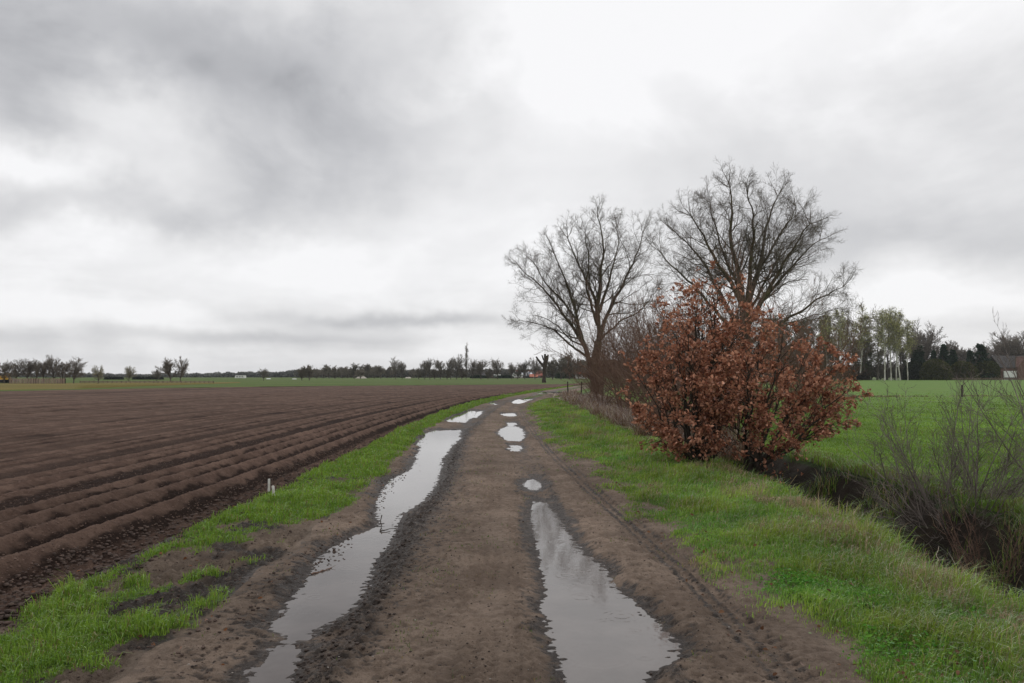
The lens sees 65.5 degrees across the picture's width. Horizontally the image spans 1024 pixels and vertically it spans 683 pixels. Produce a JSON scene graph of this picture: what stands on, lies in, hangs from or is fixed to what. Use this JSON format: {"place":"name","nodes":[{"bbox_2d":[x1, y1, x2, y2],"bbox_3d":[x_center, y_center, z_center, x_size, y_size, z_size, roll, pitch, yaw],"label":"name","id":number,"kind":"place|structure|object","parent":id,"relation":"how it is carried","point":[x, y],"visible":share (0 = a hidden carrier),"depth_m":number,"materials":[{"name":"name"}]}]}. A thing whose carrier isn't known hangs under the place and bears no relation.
{"place":"outdoors","nodes":[
{"label":"outdoors","id":0,"kind":"place"},
{"bbox_2d":[0,382,239,389],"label":"stubble field","id":1,"kind":"structure","parent":0,"point":[13,386],"depth_m":122.03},
{"bbox_2d":[6,359,24,377],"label":"bare tree","id":2,"kind":"object","parent":1,"relation":"on","point":[15,373],"visible":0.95,"depth_m":155.96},
{"bbox_2d":[32,356,53,377],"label":"bare tree","id":3,"kind":"object","parent":1,"relation":"on","point":[43,366],"visible":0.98,"depth_m":155.78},
{"bbox_2d":[52,361,73,378],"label":"bare tree","id":4,"kind":"object","parent":1,"relation":"on","point":[61,372],"visible":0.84,"depth_m":156.46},
{"bbox_2d":[0,385,578,682],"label":"verge","id":5,"kind":"structure","parent":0,"point":[174,573],"depth_m":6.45,"materials":[{"name":"plant"}]},
{"bbox_2d":[0,436,421,682],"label":"earth crumbs","id":6,"kind":"object","parent":5,"relation":"on","point":[197,630],"visible":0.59,"depth_m":6.02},
{"bbox_2d":[31,471,399,664],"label":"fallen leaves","id":7,"kind":"object","parent":5,"relation":"on","point":[32,591],"visible":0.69,"depth_m":5.82,"materials":[{"name":"brown plant"}]},
{"bbox_2d":[0,382,608,621],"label":"ploughed field","id":8,"kind":"structure","parent":0,"point":[42,432],"depth_m":17.40,"materials":[{"name":"soil"}]},
{"bbox_2d":[0,360,16,382],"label":"bare tree","id":9,"kind":"object","parent":8,"relation":"on","point":[4,369],"visible":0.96,"depth_m":156.09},
{"bbox_2d":[91,365,106,382],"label":"budding tree","id":10,"kind":"object","parent":8,"relation":"on","point":[100,372],"visible":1,"depth_m":146.31,"materials":[{"name":"green plant"}]},
{"bbox_2d":[154,358,177,380],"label":"bare tree","id":11,"kind":"object","parent":8,"relation":"on","point":[167,365],"visible":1,"depth_m":173.22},
{"bbox_2d":[0,428,366,582],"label":"soil crumbs","id":12,"kind":"object","parent":8,"relation":"on","point":[20,578],"visible":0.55,"depth_m":9.47,"materials":[{"name":"soil"}]},
{"bbox_2d":[0,433,380,633],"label":"soil clods","id":13,"kind":"object","parent":8,"relation":"on","point":[43,580],"visible":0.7,"depth_m":7.03,"materials":[{"name":"soil"}]},
{"bbox_2d":[0,377,621,390],"bbox_3d":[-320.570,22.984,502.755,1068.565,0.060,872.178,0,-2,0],"label":"grass field","id":14,"kind":"structure","parent":0,"point":[272,381],"depth_m":204.32,"materials":[{"name":"plant"}]},
{"bbox_2d":[15,359,38,377],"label":"bare tree","id":15,"kind":"object","parent":14,"relation":"on","point":[28,366],"visible":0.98,"depth_m":156.07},
{"bbox_2d":[9,378,65,383],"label":"board fence","id":16,"kind":"object","parent":14,"relation":"on","point":[37,380],"visible":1,"depth_m":151.81,"materials":[{"name":"brown wood"}]},
{"bbox_2d":[44,355,61,377],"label":"bare tree","id":17,"kind":"object","parent":14,"relation":"on","point":[50,368],"visible":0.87,"depth_m":156.22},
{"bbox_2d":[62,355,87,382],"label":"bare tree","id":18,"kind":"object","parent":14,"relation":"on","point":[76,366],"visible":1,"depth_m":156.43,"materials":[{"name":"plant"}]},
{"bbox_2d":[80,381,213,382],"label":"rail fence","id":19,"kind":"object","parent":14,"relation":"on","point":[147,381],"visible":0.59,"depth_m":164.78,"materials":[{"name":"brown wood"}]},
{"bbox_2d":[132,376,163,379],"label":"hedge","id":20,"kind":"object","parent":14,"relation":"on","point":[145,378],"visible":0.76,"depth_m":297.42,"materials":[{"name":"green plant"}]},
{"bbox_2d":[173,355,188,380],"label":"bare tree","id":21,"kind":"object","parent":14,"relation":"on","point":[182,368],"visible":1,"depth_m":173.79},
{"bbox_2d":[344,363,365,378],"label":"bushy tree","id":22,"kind":"object","parent":14,"relation":"on","point":[351,372],"visible":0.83,"depth_m":393.44,"materials":[{"name":"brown plant"}]},
{"bbox_2d":[371,365,385,378],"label":"bushy tree","id":23,"kind":"object","parent":14,"relation":"on","point":[380,371],"visible":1,"depth_m":376.05,"materials":[{"name":"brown plant"}]},
{"bbox_2d":[389,356,399,378],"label":"bare tree","id":24,"kind":"object","parent":14,"relation":"on","point":[394,368],"visible":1,"depth_m":312.26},
{"bbox_2d":[433,359,447,378],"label":"bare tree","id":25,"kind":"object","parent":14,"relation":"on","point":[437,363],"visible":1,"depth_m":312.22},
{"bbox_2d":[451,354,463,378],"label":"bare tree","id":26,"kind":"object","parent":14,"relation":"on","point":[455,365],"visible":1,"depth_m":312.05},
{"bbox_2d":[470,375,513,377],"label":"hedge","id":27,"kind":"object","parent":14,"relation":"on","point":[494,376],"visible":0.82,"depth_m":417.40,"materials":[{"name":"green plant"}]},
{"bbox_2d":[490,358,503,378],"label":"bare tree","id":28,"kind":"object","parent":14,"relation":"on","point":[496,368],"visible":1,"depth_m":312.58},
{"bbox_2d":[513,361,531,378],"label":"bare tree","id":29,"kind":"object","parent":14,"relation":"on","point":[523,367],"visible":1,"depth_m":311.75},
{"bbox_2d":[528,357,542,378],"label":"bare tree","id":30,"kind":"object","parent":14,"relation":"on","point":[534,368],"visible":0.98,"depth_m":312.92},
{"bbox_2d":[536,354,548,382],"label":"pollard tree","id":31,"kind":"object","parent":14,"relation":"on","point":[544,364],"visible":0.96,"depth_m":170.72,"materials":[{"name":"brown plant"}]},
{"bbox_2d":[537,360,561,378],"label":"bushy tree","id":32,"kind":"object","parent":14,"relation":"on","point":[550,367],"visible":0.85,"depth_m":311.68,"materials":[{"name":"green plant"}]},
{"bbox_2d":[552,355,571,378],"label":"bushy tree","id":33,"kind":"object","parent":14,"relation":"on","point":[560,366],"visible":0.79,"depth_m":312.28,"materials":[{"name":"green plant"}]},
{"bbox_2d":[557,351,578,378],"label":"bushy tree","id":34,"kind":"object","parent":14,"relation":"on","point":[566,364],"visible":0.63,"depth_m":312.03,"materials":[{"name":"green plant"}]},
{"bbox_2d":[570,357,586,378],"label":"bushy tree","id":35,"kind":"object","parent":14,"relation":"on","point":[578,361],"visible":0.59,"depth_m":310.92,"materials":[{"name":"green plant"}]},
{"bbox_2d":[114,384,875,682],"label":"dirt track","id":36,"kind":"structure","parent":0,"point":[796,644],"depth_m":5.90,"materials":[{"name":"soil"}]},
{"bbox_2d":[243,634,316,682],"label":"puddle","id":37,"kind":"object","parent":36,"relation":"on","point":[277,666],"visible":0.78,"depth_m":4.63,"materials":[{"name":"liquid"}]},
{"bbox_2d":[268,429,461,633],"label":"puddle","id":38,"kind":"object","parent":36,"relation":"on","point":[332,593],"visible":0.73,"depth_m":7.42,"materials":[{"name":"liquid"}]},
{"bbox_2d":[290,435,465,682],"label":"mud clods","id":39,"kind":"object","parent":36,"relation":"on","point":[319,666],"visible":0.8,"depth_m":5.27,"materials":[{"name":"soil"}]},
{"bbox_2d":[446,410,474,422],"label":"puddle","id":40,"kind":"object","parent":36,"relation":"on","point":[463,417],"visible":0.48,"depth_m":31.81,"materials":[{"name":"liquid"}]},
{"bbox_2d":[138,436,798,682],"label":"mud clods","id":41,"kind":"object","parent":36,"relation":"on","point":[489,606],"visible":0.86,"depth_m":5.30,"materials":[{"name":"soil"}]},
{"bbox_2d":[174,408,775,682],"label":"track weeds","id":42,"kind":"object","parent":36,"relation":"on","point":[486,548],"visible":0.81,"depth_m":7.66,"materials":[{"name":"green plant"}]},
{"bbox_2d":[498,427,524,440],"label":"puddle","id":43,"kind":"object","parent":36,"relation":"on","point":[511,433],"visible":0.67,"depth_m":23.08,"materials":[{"name":"liquid"}]},
{"bbox_2d":[519,479,541,489],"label":"puddle","id":44,"kind":"object","parent":36,"relation":"on","point":[532,484],"visible":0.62,"depth_m":12.30,"materials":[{"name":"liquid"}]},
{"bbox_2d":[530,501,681,682],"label":"puddle","id":45,"kind":"object","parent":36,"relation":"on","point":[603,631],"visible":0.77,"depth_m":5.46,"materials":[{"name":"liquid"}]},
{"bbox_2d":[0,0,1023,374],"label":"sky","id":46,"kind":"structure","parent":0,"point":[223,186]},
{"bbox_2d":[608,376,898,379],"bbox_3d":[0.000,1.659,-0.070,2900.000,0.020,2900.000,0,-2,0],"label":"land","id":47,"kind":"structure","parent":0,"point":[873,378],"depth_m":425.39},
{"bbox_2d":[6,368,540,376],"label":"wood","id":48,"kind":"object","parent":47,"relation":"on","point":[289,373],"visible":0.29,"depth_m":620.02,"materials":[{"name":"green plant"}]},
{"bbox_2d":[294,368,559,377],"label":"wood","id":49,"kind":"object","parent":47,"relation":"on","point":[468,375],"visible":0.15,"depth_m":530.83,"materials":[{"name":"brown plant"}]},
{"bbox_2d":[470,360,489,378],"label":"bare tree","id":50,"kind":"object","parent":47,"relation":"on","point":[480,366],"visible":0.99,"depth_m":312.25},
{"bbox_2d":[859,342,881,372],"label":"green tree","id":51,"kind":"object","parent":47,"relation":"on","point":[868,364],"visible":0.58,"depth_m":299.42,"materials":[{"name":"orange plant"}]},
{"bbox_2d":[888,359,902,379],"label":"bushy tree","id":52,"kind":"object","parent":47,"relation":"on","point":[894,367],"visible":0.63,"depth_m":304.64,"materials":[{"name":"green plant"}]},
{"bbox_2d":[892,310,908,379],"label":"birch tree","id":53,"kind":"object","parent":47,"relation":"on","point":[903,355],"visible":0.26,"depth_m":305.83,"materials":[{"name":"green plant"}]},
{"bbox_2d":[900,332,935,358],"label":"bare tree","id":54,"kind":"object","parent":47,"relation":"on","point":[928,348],"visible":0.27,"depth_m":308.68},
{"bbox_2d":[909,320,947,361],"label":"bare tree","id":55,"kind":"object","parent":47,"relation":"on","point":[935,342],"visible":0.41,"depth_m":309.12,"materials":[{"name":"plant"}]},
{"bbox_2d":[928,340,965,360],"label":"bare tree","id":56,"kind":"object","parent":47,"relation":"on","point":[949,346],"visible":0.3,"depth_m":308.12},
{"bbox_2d":[951,341,975,361],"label":"bare tree","id":57,"kind":"object","parent":47,"relation":"on","point":[963,354],"visible":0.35,"depth_m":309.91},
{"bbox_2d":[986,335,1019,356],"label":"bare tree","id":58,"kind":"object","parent":47,"relation":"on","point":[1012,350],"visible":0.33,"depth_m":308.35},
{"bbox_2d":[988,332,1023,355],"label":"bare tree","id":59,"kind":"object","parent":47,"relation":"on","point":[1004,348],"visible":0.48,"depth_m":307.80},
{"bbox_2d":[989,356,1023,379],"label":"farmhouse","id":60,"kind":"object","parent":47,"relation":"on","point":[1019,367],"visible":0.61,"depth_m":294.81,"materials":[{"name":"brick"}]},
{"bbox_2d":[994,331,1023,355],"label":"bare tree","id":61,"kind":"object","parent":47,"relation":"on","point":[1021,344],"visible":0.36,"depth_m":310.04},
{"bbox_2d":[519,384,1023,682],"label":"verge","id":62,"kind":"structure","parent":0,"point":[788,608],"depth_m":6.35,"materials":[{"name":"plant"}]},
{"bbox_2d":[612,260,873,484],"bbox_3d":[4.213,0.542,14.807,4.905,4.256,3.533,1,-3,-28],"label":"copper leaved bush","id":63,"kind":"object","parent":62,"relation":"on","point":[702,385],"visible":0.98,"depth_m":14.18,"materials":[{"name":"brown plant"}]},
{"bbox_2d":[591,455,1004,682],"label":"fallen leaves","id":64,"kind":"object","parent":62,"relation":"on","point":[837,631],"visible":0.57,"depth_m":4.96,"materials":[{"name":"brown plant"}]},
{"bbox_2d":[738,505,1023,680],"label":"broad leaved weeds","id":65,"kind":"object","parent":62,"relation":"on","point":[904,651],"visible":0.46,"depth_m":5.01,"materials":[{"name":"green plant"}]},
{"bbox_2d":[582,384,1023,601],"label":"ditch","id":66,"kind":"object","parent":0,"point":[809,468],"visible":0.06,"depth_m":10.59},
{"bbox_2d":[571,311,629,405],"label":"bare shrub","id":67,"kind":"object","parent":66,"relation":"on","point":[592,376],"visible":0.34,"depth_m":43.70,"materials":[{"name":"plant"}]},
{"bbox_2d":[532,277,712,409],"bbox_3d":[3.963,0.148,30.622,6.618,6.163,5.802,0,-2,4],"label":"bare shrub","id":68,"kind":"object","parent":66,"relation":"on","point":[614,346],"visible":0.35,"depth_m":30.89,"materials":[{"name":"plant"}]},
{"bbox_2d":[560,276,688,410],"bbox_3d":[5.315,0.103,36.713,5.888,6.719,7.214,-2,-3,41],"label":"bare shrub","id":69,"kind":"object","parent":66,"relation":"on","point":[609,353],"visible":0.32,"depth_m":36.86,"materials":[{"name":"plant"}]},
{"bbox_2d":[557,388,767,462],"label":"dead bracken","id":70,"kind":"object","parent":66,"relation":"on","point":[624,417],"visible":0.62,"depth_m":27.33,"materials":[{"name":"brown plant"}]},
{"bbox_2d":[578,280,760,442],"bbox_3d":[3.961,0.576,21.389,4.463,4.741,5.090,1,-3,-29],"label":"bare shrub","id":71,"kind":"object","parent":66,"relation":"on","point":[645,401],"visible":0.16,"depth_m":20.65,"materials":[{"name":"plant"}]},
{"bbox_2d":[583,244,790,431],"bbox_3d":[5.405,0.079,25.714,6.441,5.999,5.257,0,-2,0],"label":"bare shrub","id":72,"kind":"object","parent":66,"relation":"on","point":[635,332],"visible":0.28,"depth_m":25.69,"materials":[{"name":"plant"}]},
{"bbox_2d":[578,405,1022,625],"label":"dry fringe grass","id":73,"kind":"structure","parent":66,"relation":"on","point":[765,499],"depth_m":9.85,"materials":[{"name":"plant"}]},
{"bbox_2d":[613,403,1023,601],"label":"ditch sedge","id":74,"kind":"object","parent":66,"relation":"on","point":[829,488],"visible":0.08,"depth_m":11.82,"materials":[{"name":"brown plant"}]},
{"bbox_2d":[832,359,1023,552],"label":"grey bare bush","id":75,"kind":"object","parent":66,"relation":"on","point":[1008,491],"visible":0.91,"depth_m":10.46,"materials":[{"name":"plant"}]},
{"bbox_2d":[895,495,1023,591],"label":"brown bush","id":76,"kind":"object","parent":66,"relation":"on","point":[979,554],"visible":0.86,"depth_m":8.82,"materials":[{"name":"plant"}]},
{"bbox_2d":[606,380,1023,517],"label":"meadow","id":77,"kind":"structure","parent":0,"point":[930,387],"depth_m":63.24,"materials":[{"name":"plant"}]},
{"bbox_2d":[504,193,671,392],"bbox_3d":[6.073,-3.509,62.061,13.952,16.049,9.961,0,-2,0],"label":"bare tree","id":78,"kind":"object","parent":77,"relation":"on","point":[572,301],"visible":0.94,"depth_m":62.02,"materials":[{"name":"grey plant"}]},
{"bbox_2d":[562,317,619,399],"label":"bare shrub","id":79,"kind":"object","parent":77,"relation":"on","point":[583,387],"visible":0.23,"depth_m":52.06,"materials":[{"name":"plant"}]},
{"bbox_2d":[593,294,708,391],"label":"bare shrub","id":80,"kind":"object","parent":77,"relation":"on","point":[639,333],"visible":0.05,"depth_m":45.28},
{"bbox_2d":[585,268,720,404],"bbox_3d":[7.274,-0.114,40.387,8.051,7.499,6.571,2,-3,-34],"label":"bare shrub","id":81,"kind":"object","parent":77,"relation":"on","point":[618,312],"visible":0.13,"depth_m":40.34,"materials":[{"name":"plant"}]},
{"bbox_2d":[632,264,799,391],"bbox_3d":[8.639,0.295,31.458,5.579,5.926,6.363,-2,-3,44],"label":"bare shrub","id":82,"kind":"object","parent":77,"relation":"on","point":[742,315],"visible":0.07,"depth_m":29.94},
{"bbox_2d":[634,232,856,433],"bbox_3d":[6.106,-0.313,22.888,5.572,6.359,6.827,2,-3,-36],"label":"bare shrub","id":83,"kind":"object","parent":77,"relation":"on","point":[726,317],"visible":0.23,"depth_m":22.19,"materials":[{"name":"plant"}]},
{"bbox_2d":[641,157,864,401],"bbox_3d":[15.383,-3.973,51.065,15.800,15.987,9.789,0,-2,-8],"label":"bare tree","id":84,"kind":"object","parent":77,"relation":"on","point":[760,261],"visible":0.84,"depth_m":50.02,"materials":[{"name":"grey plant"}]},
{"bbox_2d":[754,295,859,424],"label":"bare shrub","id":85,"kind":"object","parent":77,"relation":"on","point":[796,371],"visible":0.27,"depth_m":26.01,"materials":[{"name":"plant"}]},
{"bbox_2d":[760,290,877,413],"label":"bare shrub","id":86,"kind":"object","parent":77,"relation":"on","point":[849,335],"visible":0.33,"depth_m":35.59,"materials":[{"name":"plant"}]},
{"bbox_2d":[622,395,1023,396],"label":"rough grass strip","id":87,"kind":"object","parent":77,"relation":"on","point":[902,395],"visible":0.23,"depth_m":63.56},
{"bbox_2d":[816,312,836,374],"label":"birch tree","id":88,"kind":"object","parent":77,"relation":"on","point":[825,328],"visible":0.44,"depth_m":274.78,"materials":[{"name":"green plant"}]},
{"bbox_2d":[831,309,854,377],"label":"birch tree","id":89,"kind":"object","parent":77,"relation":"on","point":[841,326],"visible":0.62,"depth_m":277.79,"materials":[{"name":"green plant"}]},
{"bbox_2d":[845,317,860,368],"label":"birch tree","id":90,"kind":"object","parent":77,"relation":"on","point":[853,350],"visible":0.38,"depth_m":290.64,"materials":[{"name":"green plant"}]},
{"bbox_2d":[844,371,870,379],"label":"hedge","id":91,"kind":"object","parent":77,"relation":"on","point":[864,376],"visible":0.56,"depth_m":280.19,"materials":[{"name":"green plant"}]},
{"bbox_2d":[850,301,875,372],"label":"birch tree","id":92,"kind":"object","parent":77,"relation":"on","point":[863,324],"visible":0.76,"depth_m":280.05,"materials":[{"name":"green plant"}]},
{"bbox_2d":[858,320,875,371],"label":"birch tree","id":93,"kind":"object","parent":77,"relation":"on","point":[864,353],"visible":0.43,"depth_m":297.36,"materials":[{"name":"green plant"}]},
{"bbox_2d":[868,309,888,379],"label":"birch tree","id":94,"kind":"object","parent":77,"relation":"on","point":[880,353],"visible":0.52,"depth_m":291.52,"materials":[{"name":"green plant"}]},
{"bbox_2d":[867,363,889,379],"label":"bushy tree","id":95,"kind":"object","parent":77,"relation":"on","point":[881,372],"visible":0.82,"depth_m":298.19,"materials":[{"name":"green plant"}]},
{"bbox_2d":[870,308,893,379],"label":"birch tree","id":96,"kind":"object","parent":77,"relation":"on","point":[880,334],"visible":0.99,"depth_m":275.30,"materials":[{"name":"green plant"}]},
{"bbox_2d":[880,307,900,379],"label":"birch tree","id":97,"kind":"object","parent":77,"relation":"on","point":[889,313],"visible":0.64,"depth_m":277.78,"materials":[{"name":"green plant"}]},
{"bbox_2d":[885,308,905,379],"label":"birch tree","id":98,"kind":"object","parent":77,"relation":"on","point":[900,314],"visible":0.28,"depth_m":280.74,"materials":[{"name":"green plant"}]},
{"bbox_2d":[886,309,907,379],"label":"birch tree","id":99,"kind":"object","parent":77,"relation":"on","point":[899,332],"visible":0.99,"depth_m":275.58,"materials":[{"name":"green plant"}]},
{"bbox_2d":[900,319,916,379],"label":"birch tree","id":100,"kind":"object","parent":77,"relation":"on","point":[908,326],"visible":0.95,"depth_m":277.64,"materials":[{"name":"green plant"}]},
{"bbox_2d":[902,361,921,379],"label":"hedge","id":101,"kind":"object","parent":77,"relation":"on","point":[914,367],"visible":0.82,"depth_m":287.61,"materials":[{"name":"green plant"}]},
{"bbox_2d":[906,323,924,359],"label":"birch tree","id":102,"kind":"object","parent":77,"relation":"on","point":[915,339],"visible":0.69,"depth_m":292.10,"materials":[{"name":"green plant"}]},
{"bbox_2d":[918,358,953,379],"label":"hedge","id":103,"kind":"object","parent":77,"relation":"on","point":[930,369],"visible":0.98,"depth_m":283.29,"materials":[{"name":"green plant"}]},
{"bbox_2d":[938,344,950,365],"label":"conifer","id":104,"kind":"object","parent":77,"relation":"on","point":[944,352],"visible":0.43,"depth_m":291.43,"materials":[{"name":"green plant"}]},
{"bbox_2d":[948,349,958,364],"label":"conifer","id":105,"kind":"object","parent":77,"relation":"on","point":[953,357],"visible":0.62,"depth_m":291.12,"materials":[{"name":"green plant"}]},
{"bbox_2d":[951,361,979,379],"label":"hedge","id":106,"kind":"object","parent":77,"relation":"on","point":[955,365],"visible":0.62,"depth_m":287.18,"materials":[{"name":"green plant"}]},
{"bbox_2d":[966,350,976,364],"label":"conifer","id":107,"kind":"object","parent":77,"relation":"on","point":[970,354],"visible":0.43,"depth_m":291.46,"materials":[{"name":"green plant"}]},
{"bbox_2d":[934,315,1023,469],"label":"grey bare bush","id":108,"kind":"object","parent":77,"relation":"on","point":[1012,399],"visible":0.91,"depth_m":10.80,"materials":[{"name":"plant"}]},
{"bbox_2d":[974,343,996,379],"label":"conifer","id":109,"kind":"object","parent":77,"relation":"on","point":[981,352],"visible":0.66,"depth_m":290.52,"materials":[{"name":"green plant"}]},
{"bbox_2d":[976,360,1000,379],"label":"hedge","id":110,"kind":"object","parent":77,"relation":"on","point":[992,367],"visible":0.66,"depth_m":288.67,"materials":[{"name":"green plant"}]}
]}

